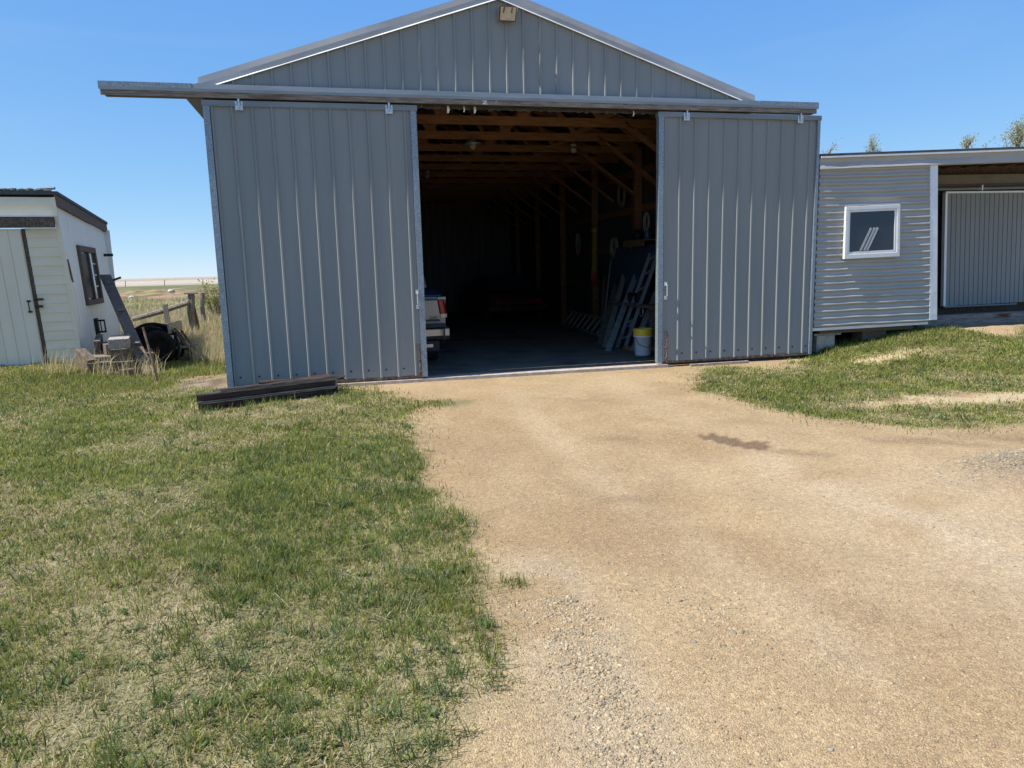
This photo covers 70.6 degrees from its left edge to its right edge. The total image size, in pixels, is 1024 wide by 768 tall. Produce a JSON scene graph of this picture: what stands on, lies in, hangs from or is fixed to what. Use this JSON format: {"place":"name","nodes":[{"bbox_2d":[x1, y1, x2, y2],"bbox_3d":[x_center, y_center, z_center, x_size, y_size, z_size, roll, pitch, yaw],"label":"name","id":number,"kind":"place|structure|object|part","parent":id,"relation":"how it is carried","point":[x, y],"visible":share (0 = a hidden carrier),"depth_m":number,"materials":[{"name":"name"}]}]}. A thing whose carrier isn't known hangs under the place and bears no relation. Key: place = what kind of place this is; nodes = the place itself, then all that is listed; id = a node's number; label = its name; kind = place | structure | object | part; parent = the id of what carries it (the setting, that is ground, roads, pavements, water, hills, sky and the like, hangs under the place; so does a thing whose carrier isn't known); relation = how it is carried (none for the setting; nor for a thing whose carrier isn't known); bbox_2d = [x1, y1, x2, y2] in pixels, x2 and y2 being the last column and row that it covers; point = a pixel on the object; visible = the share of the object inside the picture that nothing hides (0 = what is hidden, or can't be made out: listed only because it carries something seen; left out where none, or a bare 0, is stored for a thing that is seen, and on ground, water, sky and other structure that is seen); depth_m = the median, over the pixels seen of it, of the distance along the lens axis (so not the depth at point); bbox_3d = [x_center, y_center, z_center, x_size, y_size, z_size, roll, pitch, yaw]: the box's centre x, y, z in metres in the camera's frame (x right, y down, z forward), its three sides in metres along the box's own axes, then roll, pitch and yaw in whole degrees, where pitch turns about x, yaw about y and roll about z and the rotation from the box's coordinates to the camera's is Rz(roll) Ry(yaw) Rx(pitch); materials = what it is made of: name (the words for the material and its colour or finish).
{"place":"outdoors","nodes":[
{"label":"outdoors","id":0,"kind":"place"},
{"bbox_2d":[0,276,1023,767],"bbox_3d":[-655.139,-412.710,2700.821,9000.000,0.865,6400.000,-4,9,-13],"label":"ground","id":1,"kind":"structure","parent":0,"point":[630,390],"depth_m":3.57,"materials":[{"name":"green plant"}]},
{"bbox_2d":[0,187,120,365],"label":"garden shed","id":2,"kind":"structure","parent":1,"relation":"on","point":[54,296],"depth_m":11.04,"materials":[{"name":"beige wood"}]},
{"bbox_2d":[0,229,43,365],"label":"door","id":3,"kind":"structure","parent":2,"relation":"in","point":[20,341],"depth_m":10.89,"materials":[{"name":"white wood"}]},
{"bbox_2d":[76,245,103,305],"bbox_3d":[-7.393,-1.902,12.684,0.105,1.000,1.400,-5,10,-19],"label":"window","id":4,"kind":"structure","parent":2,"relation":"in","point":[87,256],"depth_m":12.60,"materials":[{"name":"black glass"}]},
{"bbox_2d":[75,348,97,369],"bbox_3d":[-6.424,-0.293,10.913,0.500,0.340,0.140,28,25,36],"label":"timber","id":5,"kind":"object","parent":1,"relation":"on","point":[84,352],"visible":0.5,"depth_m":10.85,"materials":[{"name":"grey wood"}]},
{"bbox_2d":[94,334,102,354],"bbox_3d":[-6.520,-0.516,11.436,0.090,0.450,0.500,-6,19,-24],"label":"timber","id":6,"kind":"object","parent":1,"relation":"on","point":[98,340],"visible":0.51,"depth_m":11.21,"materials":[{"name":"brown wood"}]},
{"bbox_2d":[88,360,110,372],"bbox_3d":[-6.327,-0.271,11.087,0.300,0.200,0.900,-7,10,-30],"label":"timber","id":7,"kind":"object","parent":1,"relation":"on","point":[94,367],"visible":0.31,"depth_m":10.69,"materials":[{"name":"grey wood"}]},
{"bbox_2d":[93,353,110,360],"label":"timber","id":8,"kind":"object","parent":7,"relation":"on","point":[102,356],"visible":0.31,"depth_m":10.93,"materials":[{"name":"grey wood"}]},
{"bbox_2d":[101,341,109,354],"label":"timber","id":9,"kind":"object","parent":8,"relation":"on","point":[106,350],"visible":0.4,"depth_m":11.13,"materials":[{"name":"wood"}]},
{"bbox_2d":[111,357,137,371],"bbox_3d":[-5.991,-0.308,11.266,0.300,0.200,1.100,-5,10,-22],"label":"timber","id":10,"kind":"object","parent":1,"relation":"on","point":[132,363],"visible":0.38,"depth_m":10.77,"materials":[{"name":"grey wood"}]},
{"bbox_2d":[110,345,133,360],"bbox_3d":[-6.037,-0.503,11.277,0.240,0.180,1.000,-5,10,-19],"label":"timber","id":11,"kind":"object","parent":10,"relation":"on","point":[125,352],"visible":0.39,"depth_m":10.82,"materials":[{"name":"grey wood"}]},
{"bbox_2d":[108,335,130,348],"bbox_3d":[-6.104,-0.663,11.257,0.280,0.140,0.900,-6,10,-25],"label":"timber","id":12,"kind":"object","parent":11,"relation":"on","point":[118,341],"visible":0.92,"depth_m":10.88,"materials":[{"name":"grey wood"}]},
{"bbox_2d":[100,274,153,374],"bbox_3d":[-6.380,-1.013,11.950,0.170,1.606,3.291,-8,11,-36],"label":"leaning plank","id":13,"kind":"object","parent":1,"relation":"on","point":[123,317],"visible":0.8,"depth_m":11.96,"materials":[{"name":"grey wood"}]},
{"bbox_2d":[120,365,140,375],"bbox_3d":[-5.692,-0.212,10.937,0.160,0.100,0.700,-2,9,-2],"label":"timber","id":14,"kind":"object","parent":1,"relation":"on","point":[130,371],"visible":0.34,"depth_m":10.64,"materials":[{"name":"grey wood"}]},
{"bbox_2d":[141,348,154,364],"bbox_3d":[-5.931,-0.414,11.733,0.200,0.260,1.000,-6,10,-27],"label":"timber","id":15,"kind":"object","parent":1,"relation":"on","point":[146,351],"visible":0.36,"depth_m":11.33,"materials":[{"name":"grey wood"}]},
{"bbox_2d":[142,327,158,381],"bbox_3d":[-5.028,-0.349,10.078,0.243,0.887,0.032,3,10,28],"label":"rusty stake","id":16,"kind":"object","parent":1,"relation":"on","point":[150,353],"visible":0.78,"depth_m":10.06,"materials":[{"name":"brown metal"}]},
{"bbox_2d":[124,322,184,360],"bbox_3d":[-6.290,-0.603,12.638,0.987,0.935,0.813,-4,9,-13],"label":"hose heap","id":17,"kind":"object","parent":1,"relation":"on","point":[151,326],"visible":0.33,"depth_m":12.63,"materials":[{"name":"black rubber"}]},
{"bbox_2d":[140,331,175,363],"bbox_3d":[-5.992,-0.612,12.207,0.590,0.590,0.308,-7,11,-33],"label":"old tyre","id":18,"kind":"object","parent":1,"relation":"on","point":[162,344],"visible":0.71,"depth_m":12.17,"materials":[{"name":"black rubber"}]},
{"bbox_2d":[162,304,170,323],"bbox_3d":[-7.858,-1.406,16.523,0.160,0.835,0.050,-4,9,-13],"label":"wooden stake","id":19,"kind":"object","parent":1,"relation":"on","point":[166,314],"visible":0.64,"depth_m":16.47,"materials":[{"name":"grey wood"}]},
{"bbox_2d":[125,278,210,286],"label":"wire fence","id":20,"kind":"object","parent":1,"relation":"on","point":[166,282],"visible":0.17,"depth_m":111.21,"materials":[{"name":"grey metal"}]},
{"bbox_2d":[167,320,197,360],"bbox_3d":[-5.981,-0.774,12.955,0.739,0.697,0.620,-6,10,-27],"label":"broken crate","id":21,"kind":"object","parent":1,"relation":"on","point":[176,326],"visible":0.64,"depth_m":12.80,"materials":[{"name":"grey wood"}]},
{"bbox_2d":[187,294,197,332],"bbox_3d":[-7.427,-1.500,16.828,0.205,1.193,0.195,-4,9,-13],"label":"fence post","id":22,"kind":"object","parent":1,"relation":"on","point":[191,311],"visible":0.66,"depth_m":16.73,"materials":[{"name":"grey wood"}]},
{"bbox_2d":[132,300,189,321],"bbox_3d":[-8.037,-1.674,16.564,1.250,0.445,0.120,-4,9,-13],"label":"log rail","id":23,"kind":"object","parent":22,"relation":"attached to","point":[161,311],"visible":0.95,"depth_m":16.52,"materials":[{"name":"grey wood"}]},
{"bbox_2d":[195,307,200,330],"bbox_3d":[-7.361,-1.506,16.836,0.189,0.841,0.040,-4,9,-13],"label":"brace board","id":24,"kind":"object","parent":22,"relation":"attached to","point":[196,319],"visible":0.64,"depth_m":16.83,"materials":[{"name":"grey wood"}]},
{"bbox_2d":[199,293,206,323],"bbox_3d":[-8.033,-1.818,18.816,0.176,1.120,0.164,-4,9,-13],"label":"fence post","id":25,"kind":"object","parent":1,"relation":"on","point":[202,303],"visible":0.65,"depth_m":18.73,"materials":[{"name":"grey wood"}]},
{"bbox_2d":[196,278,220,316],"bbox_3d":[-8.576,-2.461,21.271,1.497,1.340,1.420,-4,9,-13],"label":"wild shrub","id":26,"kind":"object","parent":1,"relation":"on","point":[215,301],"visible":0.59,"depth_m":21.03,"materials":[{"name":"green plant"}]},
{"bbox_2d":[198,387,335,411],"bbox_3d":[-2.804,0.170,8.388,1.547,0.100,0.092,-8,11,-33],"label":"steel channel","id":27,"kind":"object","parent":1,"relation":"on","point":[258,399],"visible":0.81,"depth_m":8.37,"materials":[{"name":"grey metal"}]},
{"bbox_2d":[196,378,337,402],"bbox_3d":[-2.796,0.068,8.374,1.592,0.095,0.092,-8,11,-33],"label":"steel channel","id":28,"kind":"object","parent":27,"relation":"on","point":[241,393],"visible":1,"depth_m":8.34,"materials":[{"name":"grey metal"}]},
{"bbox_2d":[220,375,340,391],"bbox_3d":[-2.671,-0.013,8.440,1.404,0.031,0.053,-8,14,-35],"label":"steel channel","id":29,"kind":"object","parent":28,"relation":"on","point":[278,383],"visible":1,"depth_m":8.39,"materials":[{"name":"grey metal"}]},
{"bbox_2d":[97,0,821,386],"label":"steel barn","id":30,"kind":"structure","parent":1,"relation":"on","point":[341,224],"depth_m":9.93,"materials":[{"name":"metal"}]},
{"bbox_2d":[201,98,427,386],"bbox_3d":[-2.404,-1.742,9.141,2.554,3.505,0.154,-4,9,-13],"label":"sliding door","id":31,"kind":"structure","parent":30,"relation":"in","point":[316,211],"depth_m":9.13,"materials":[{"name":"grey metal"}]},
{"bbox_2d":[425,171,429,178],"bbox_3d":[-1.816,-4.499,15.535,0.120,0.165,0.117,-4,9,-13],"label":"ceiling lamp","id":32,"kind":"object","parent":30,"relation":"hanging from","point":[427,175],"visible":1,"depth_m":15.50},
{"bbox_2d":[423,274,449,359],"bbox_3d":[-2.323,-1.339,12.775,1.720,1.560,5.042,-4,9,-13],"label":"pickup truck","id":33,"kind":"object","parent":30,"relation":"on","point":[437,328],"visible":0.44,"depth_m":10.67,"materials":[{"name":"silver metal"}]},
{"bbox_2d":[454,139,481,149],"bbox_3d":[-0.695,-3.965,11.932,0.422,0.188,0.316,-9,12,-39],"label":"ceiling lamp","id":34,"kind":"object","parent":30,"relation":"hanging from","point":[472,144],"visible":1,"depth_m":11.92,"materials":[{"name":"metal"}]},
{"bbox_2d":[462,274,548,321],"bbox_3d":[-0.324,-2.530,20.933,1.640,1.240,4.283,-4,9,-13],"label":"parked car","id":35,"kind":"object","parent":30,"relation":"on","point":[487,296],"visible":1,"depth_m":19.58,"materials":[{"name":"black paint"}]},
{"bbox_3d":[-0.085,-2.782,19.838,1.200,0.360,0.500,-4,9,-13],"label":"rear window","id":36,"kind":"part","parent":35,"relation":"part of","materials":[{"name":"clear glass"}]},
{"bbox_2d":[498,5,517,21],"bbox_3d":[-0.053,-4.782,9.332,0.250,0.189,0.185,-4,9,-13],"label":"flood light","id":37,"kind":"object","parent":30,"relation":"attached to","point":[506,13],"visible":1,"depth_m":9.29,"materials":[{"name":"metal"}]},
{"bbox_2d":[570,143,576,152],"bbox_3d":[1.071,-4.106,12.602,0.120,0.165,0.117,-4,9,-13],"label":"ceiling lamp","id":38,"kind":"object","parent":30,"relation":"hanging from","point":[573,148],"visible":1,"depth_m":12.56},
{"bbox_2d":[576,233,580,256],"bbox_3d":[1.561,-3.290,17.096,0.069,0.559,0.223,-4,9,-13],"label":"extension cord","id":39,"kind":"object","parent":30,"relation":"hanging from","point":[577,252],"visible":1,"depth_m":17.08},
{"bbox_2d":[561,310,600,335],"bbox_3d":[1.591,-1.392,16.212,0.255,0.363,3.224,-3,9,-9],"label":"slatted rack","id":40,"kind":"object","parent":30,"relation":"on","point":[586,330],"visible":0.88,"depth_m":16.07,"materials":[{"name":"grey wood"}]},
{"bbox_2d":[591,229,595,269],"bbox_3d":[1.830,-2.971,16.114,0.064,0.961,0.195,-4,9,-13],"label":"tie strap","id":41,"kind":"object","parent":30,"relation":"hanging from","point":[593,230],"visible":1,"depth_m":16.08,"materials":[{"name":"fabric"}]},
{"bbox_2d":[590,268,596,285],"bbox_3d":[1.822,-2.427,16.272,0.136,0.443,0.244,-4,9,-13],"label":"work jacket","id":42,"kind":"object","parent":41,"relation":"hanging from","point":[593,276],"visible":1,"depth_m":16.20,"materials":[{"name":"red fabric"}]},
{"bbox_2d":[597,282,617,344],"bbox_3d":[1.890,-1.430,13.964,0.124,1.206,1.973,2,10,18],"label":"leaning board","id":43,"kind":"object","parent":30,"relation":"on","point":[601,338],"visible":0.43,"depth_m":13.76,"materials":[{"name":"grey wood"}]},
{"bbox_2d":[603,259,611,320],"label":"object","id":44,"kind":"object","parent":30,"relation":"on","point":[607,288],"visible":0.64,"depth_m":14.59,"materials":[{"name":"wood"}]},
{"bbox_2d":[602,272,624,347],"bbox_3d":[1.938,-1.438,13.533,0.100,1.360,2.053,2,10,19],"label":"leaning board","id":45,"kind":"object","parent":30,"relation":"on","point":[614,312],"visible":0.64,"depth_m":13.36,"materials":[{"name":"grey wood"}]},
{"bbox_2d":[605,274,635,350],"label":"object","id":46,"kind":"object","parent":30,"relation":"on","point":[614,333],"visible":0.79,"depth_m":12.76,"materials":[{"name":"metal"}]},
{"bbox_2d":[617,181,625,207],"bbox_3d":[2.180,-3.761,14.374,0.053,0.529,0.413,-4,9,-13],"label":"rope coil","id":47,"kind":"object","parent":30,"relation":"hanging from","point":[621,205],"visible":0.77,"depth_m":14.45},
{"bbox_2d":[606,244,655,340],"bbox_3d":[2.237,-1.769,13.970,0.330,1.765,1.900,-4,9,-13],"label":"blue panel","id":48,"kind":"object","parent":30,"relation":"on","point":[628,262],"visible":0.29,"depth_m":13.88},
{"bbox_2d":[610,238,617,258],"bbox_3d":[2.101,-2.799,14.902,0.058,0.427,0.387,-4,9,-13],"label":"cable coil","id":49,"kind":"object","parent":48,"relation":"hanging from","point":[611,247],"visible":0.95,"depth_m":14.99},
{"bbox_2d":[611,301,654,350],"bbox_3d":[2.408,-1.068,12.897,0.640,0.745,1.850,-4,9,-13],"label":"workbench","id":50,"kind":"object","parent":30,"relation":"on","point":[651,307],"visible":0.31,"depth_m":12.34,"materials":[{"name":"grey wood"}]},
{"bbox_2d":[628,292,652,302],"bbox_3d":[2.306,-1.551,12.980,0.300,0.182,0.500,-4,9,-13],"label":"toolbox","id":51,"kind":"object","parent":50,"relation":"on","point":[647,298],"visible":0.64,"depth_m":12.76,"materials":[{"name":"black metal"}]},
{"bbox_2d":[646,316,649,327],"bbox_3d":[2.477,-1.000,12.482,0.304,0.332,0.304,4,11,31],"label":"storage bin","id":52,"kind":"object","parent":50,"relation":"on","point":[648,324],"visible":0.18,"depth_m":12.40,"materials":[{"name":"blue plastic"}]},
{"bbox_2d":[615,253,655,347],"bbox_3d":[2.223,-1.505,12.733,0.346,1.772,1.231,7,13,44],"label":"ladder","id":53,"kind":"object","parent":30,"relation":"on","point":[637,290],"visible":0.83,"depth_m":12.69,"materials":[{"name":"metal"}]},
{"bbox_2d":[623,346,654,350],"bbox_3d":[2.237,-0.610,12.249,0.580,0.046,0.450,-4,9,-13],"label":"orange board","id":54,"kind":"object","parent":30,"relation":"on","point":[629,348],"visible":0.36,"depth_m":12.19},
{"bbox_2d":[623,239,655,249],"bbox_3d":[2.426,-2.542,13.622,0.335,0.338,0.970,-4,9,-13],"label":"wall shelf","id":55,"kind":"object","parent":30,"relation":"attached to","point":[633,243],"depth_m":13.47,"materials":[{"name":"brown wood"}]},
{"bbox_2d":[631,230,642,239],"bbox_3d":[2.368,-2.808,13.642,0.204,0.214,0.307,-4,9,-13],"label":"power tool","id":56,"kind":"object","parent":55,"relation":"on","point":[636,234],"visible":0.89,"depth_m":13.55,"materials":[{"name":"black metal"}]},
{"bbox_2d":[644,227,650,238],"bbox_3d":[2.501,-2.790,13.357,0.120,0.228,0.117,-4,9,-13],"label":"plastic jug","id":57,"kind":"object","parent":55,"relation":"on","point":[647,234],"visible":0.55,"depth_m":13.32,"materials":[{"name":"blue plastic"}]},
{"bbox_2d":[629,290,654,351],"bbox_3d":[2.272,-1.084,12.367,0.097,1.013,1.184,4,11,31],"label":"leaning board","id":58,"kind":"object","parent":30,"relation":"on","point":[645,318],"visible":0.64,"depth_m":12.38,"materials":[{"name":"grey wood"}]},
{"bbox_2d":[633,328,652,355],"bbox_3d":[2.063,-0.661,11.391,0.310,0.426,0.314,-4,9,-13],"label":"bucket","id":59,"kind":"object","parent":30,"relation":"on","point":[643,339],"visible":1,"depth_m":11.29,"materials":[{"name":"white plastic"}]},
{"bbox_2d":[643,212,649,232],"bbox_3d":[2.458,-2.957,13.229,0.042,0.372,0.252,-4,9,-13],"label":"hose coil","id":60,"kind":"object","parent":30,"relation":"hanging from","point":[644,224],"visible":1,"depth_m":13.23,"materials":[{"name":"grey rubber"}]},
{"bbox_2d":[655,110,821,362],"bbox_3d":[3.284,-2.100,10.463,2.554,3.505,0.154,-4,9,-13],"label":"sliding door","id":61,"kind":"structure","parent":30,"relation":"in","point":[737,194],"depth_m":10.46,"materials":[{"name":"grey metal"}]},
{"bbox_2d":[690,361,748,365],"bbox_3d":[3.033,-0.303,10.570,0.930,0.027,0.040,-4,9,-13],"label":"batten","id":62,"kind":"object","parent":1,"relation":"on","point":[714,363],"visible":1,"depth_m":10.55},
{"bbox_2d":[812,335,834,352],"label":"concrete block","id":63,"kind":"structure","parent":1,"relation":"on","point":[820,342],"depth_m":11.22,"materials":[{"name":"grey concrete"}]},
{"bbox_2d":[812,332,840,335],"bbox_3d":[4.861,-0.787,11.313,0.480,0.031,0.240,-4,9,-13],"label":"shim board","id":64,"kind":"object","parent":63,"relation":"on","point":[815,334],"visible":0.59,"depth_m":11.20,"materials":[{"name":"grey wood"}]},
{"bbox_2d":[820,137,841,153],"bbox_3d":[15.641,-8.325,35.372,1.730,7.164,2.325,1,9,14],"label":"poplar tree","id":65,"kind":"object","parent":1,"relation":"on","point":[829,151],"visible":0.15,"depth_m":34.87,"materials":[{"name":"green plant"}]},
{"bbox_2d":[852,330,885,340],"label":"wood block","id":66,"kind":"structure","parent":1,"relation":"on","point":[864,335],"depth_m":11.45,"materials":[{"name":"grey wood"}]},
{"bbox_2d":[863,134,884,151],"bbox_3d":[18.816,-9.154,38.056,2.383,7.806,2.510,-4,9,-13],"label":"poplar tree","id":67,"kind":"object","parent":1,"relation":"on","point":[871,146],"visible":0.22,"depth_m":37.57,"materials":[{"name":"green plant"}]},
{"bbox_2d":[812,147,1023,333],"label":"metal sided shed","id":68,"kind":"structure","parent":1,"relation":"on","point":[912,239],"depth_m":11.21,"materials":[{"name":"grey metal"}]},
{"bbox_2d":[841,204,899,258],"bbox_3d":[5.449,-2.308,10.955,0.986,0.800,0.074,-4,9,-13],"label":"window","id":69,"kind":"structure","parent":68,"relation":"in","point":[874,230],"depth_m":10.92,"materials":[{"name":"white plastic"}]},
{"bbox_2d":[940,191,1023,307],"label":"sliding door","id":70,"kind":"structure","parent":68,"relation":"in","point":[982,252],"depth_m":12.80,"materials":[{"name":"grey metal"}]},
{"bbox_2d":[957,132,979,148],"bbox_3d":[24.547,-9.610,39.459,2.363,7.957,1.670,-9,12,-40],"label":"poplar tree","id":71,"kind":"object","parent":1,"relation":"on","point":[966,144],"visible":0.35,"depth_m":38.94,"materials":[{"name":"green plant"}]},
{"bbox_2d":[989,114,1023,146],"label":"poplar tree","id":72,"kind":"object","parent":1,"relation":"on","point":[1019,134],"visible":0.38,"depth_m":37.15,"materials":[{"name":"green plant"}]},
{"bbox_2d":[0,296,1023,767],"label":"grass","id":73,"kind":"structure","parent":0,"point":[208,356],"depth_m":4.33,"materials":[{"name":"green plant"}]},
{"bbox_2d":[0,0,1023,278],"label":"sky","id":74,"kind":"structure","parent":0,"point":[914,74],"materials":[{"name":"blue"}]},
{"bbox_2d":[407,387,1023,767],"bbox_3d":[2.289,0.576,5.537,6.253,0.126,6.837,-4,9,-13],"label":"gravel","id":75,"kind":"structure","parent":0,"point":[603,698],"depth_m":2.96,"materials":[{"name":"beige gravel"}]},
{"bbox_3d":[-2.809,0.137,8.559,1.582,0.100,0.092,-8,11,-33],"label":"steel channel","id":76,"kind":"object","parent":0,"visible":0},
{"bbox_2d":[213,374,330,391],"bbox_3d":[-2.811,0.020,8.579,1.422,0.085,0.082,-10,21,-40],"label":"steel channel","id":77,"kind":"object","parent":76,"relation":"on","point":[302,377],"visible":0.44,"depth_m":8.90,"materials":[{"name":"grey metal"}]},
{"bbox_2d":[258,375,345,385],"bbox_3d":[-2.505,-0.043,8.721,0.063,0.055,1.145,15,14,42],"label":"steel channel","id":78,"kind":"object","parent":77,"relation":"on","point":[279,380],"visible":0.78,"depth_m":8.53,"materials":[{"name":"grey metal"}]}
]}

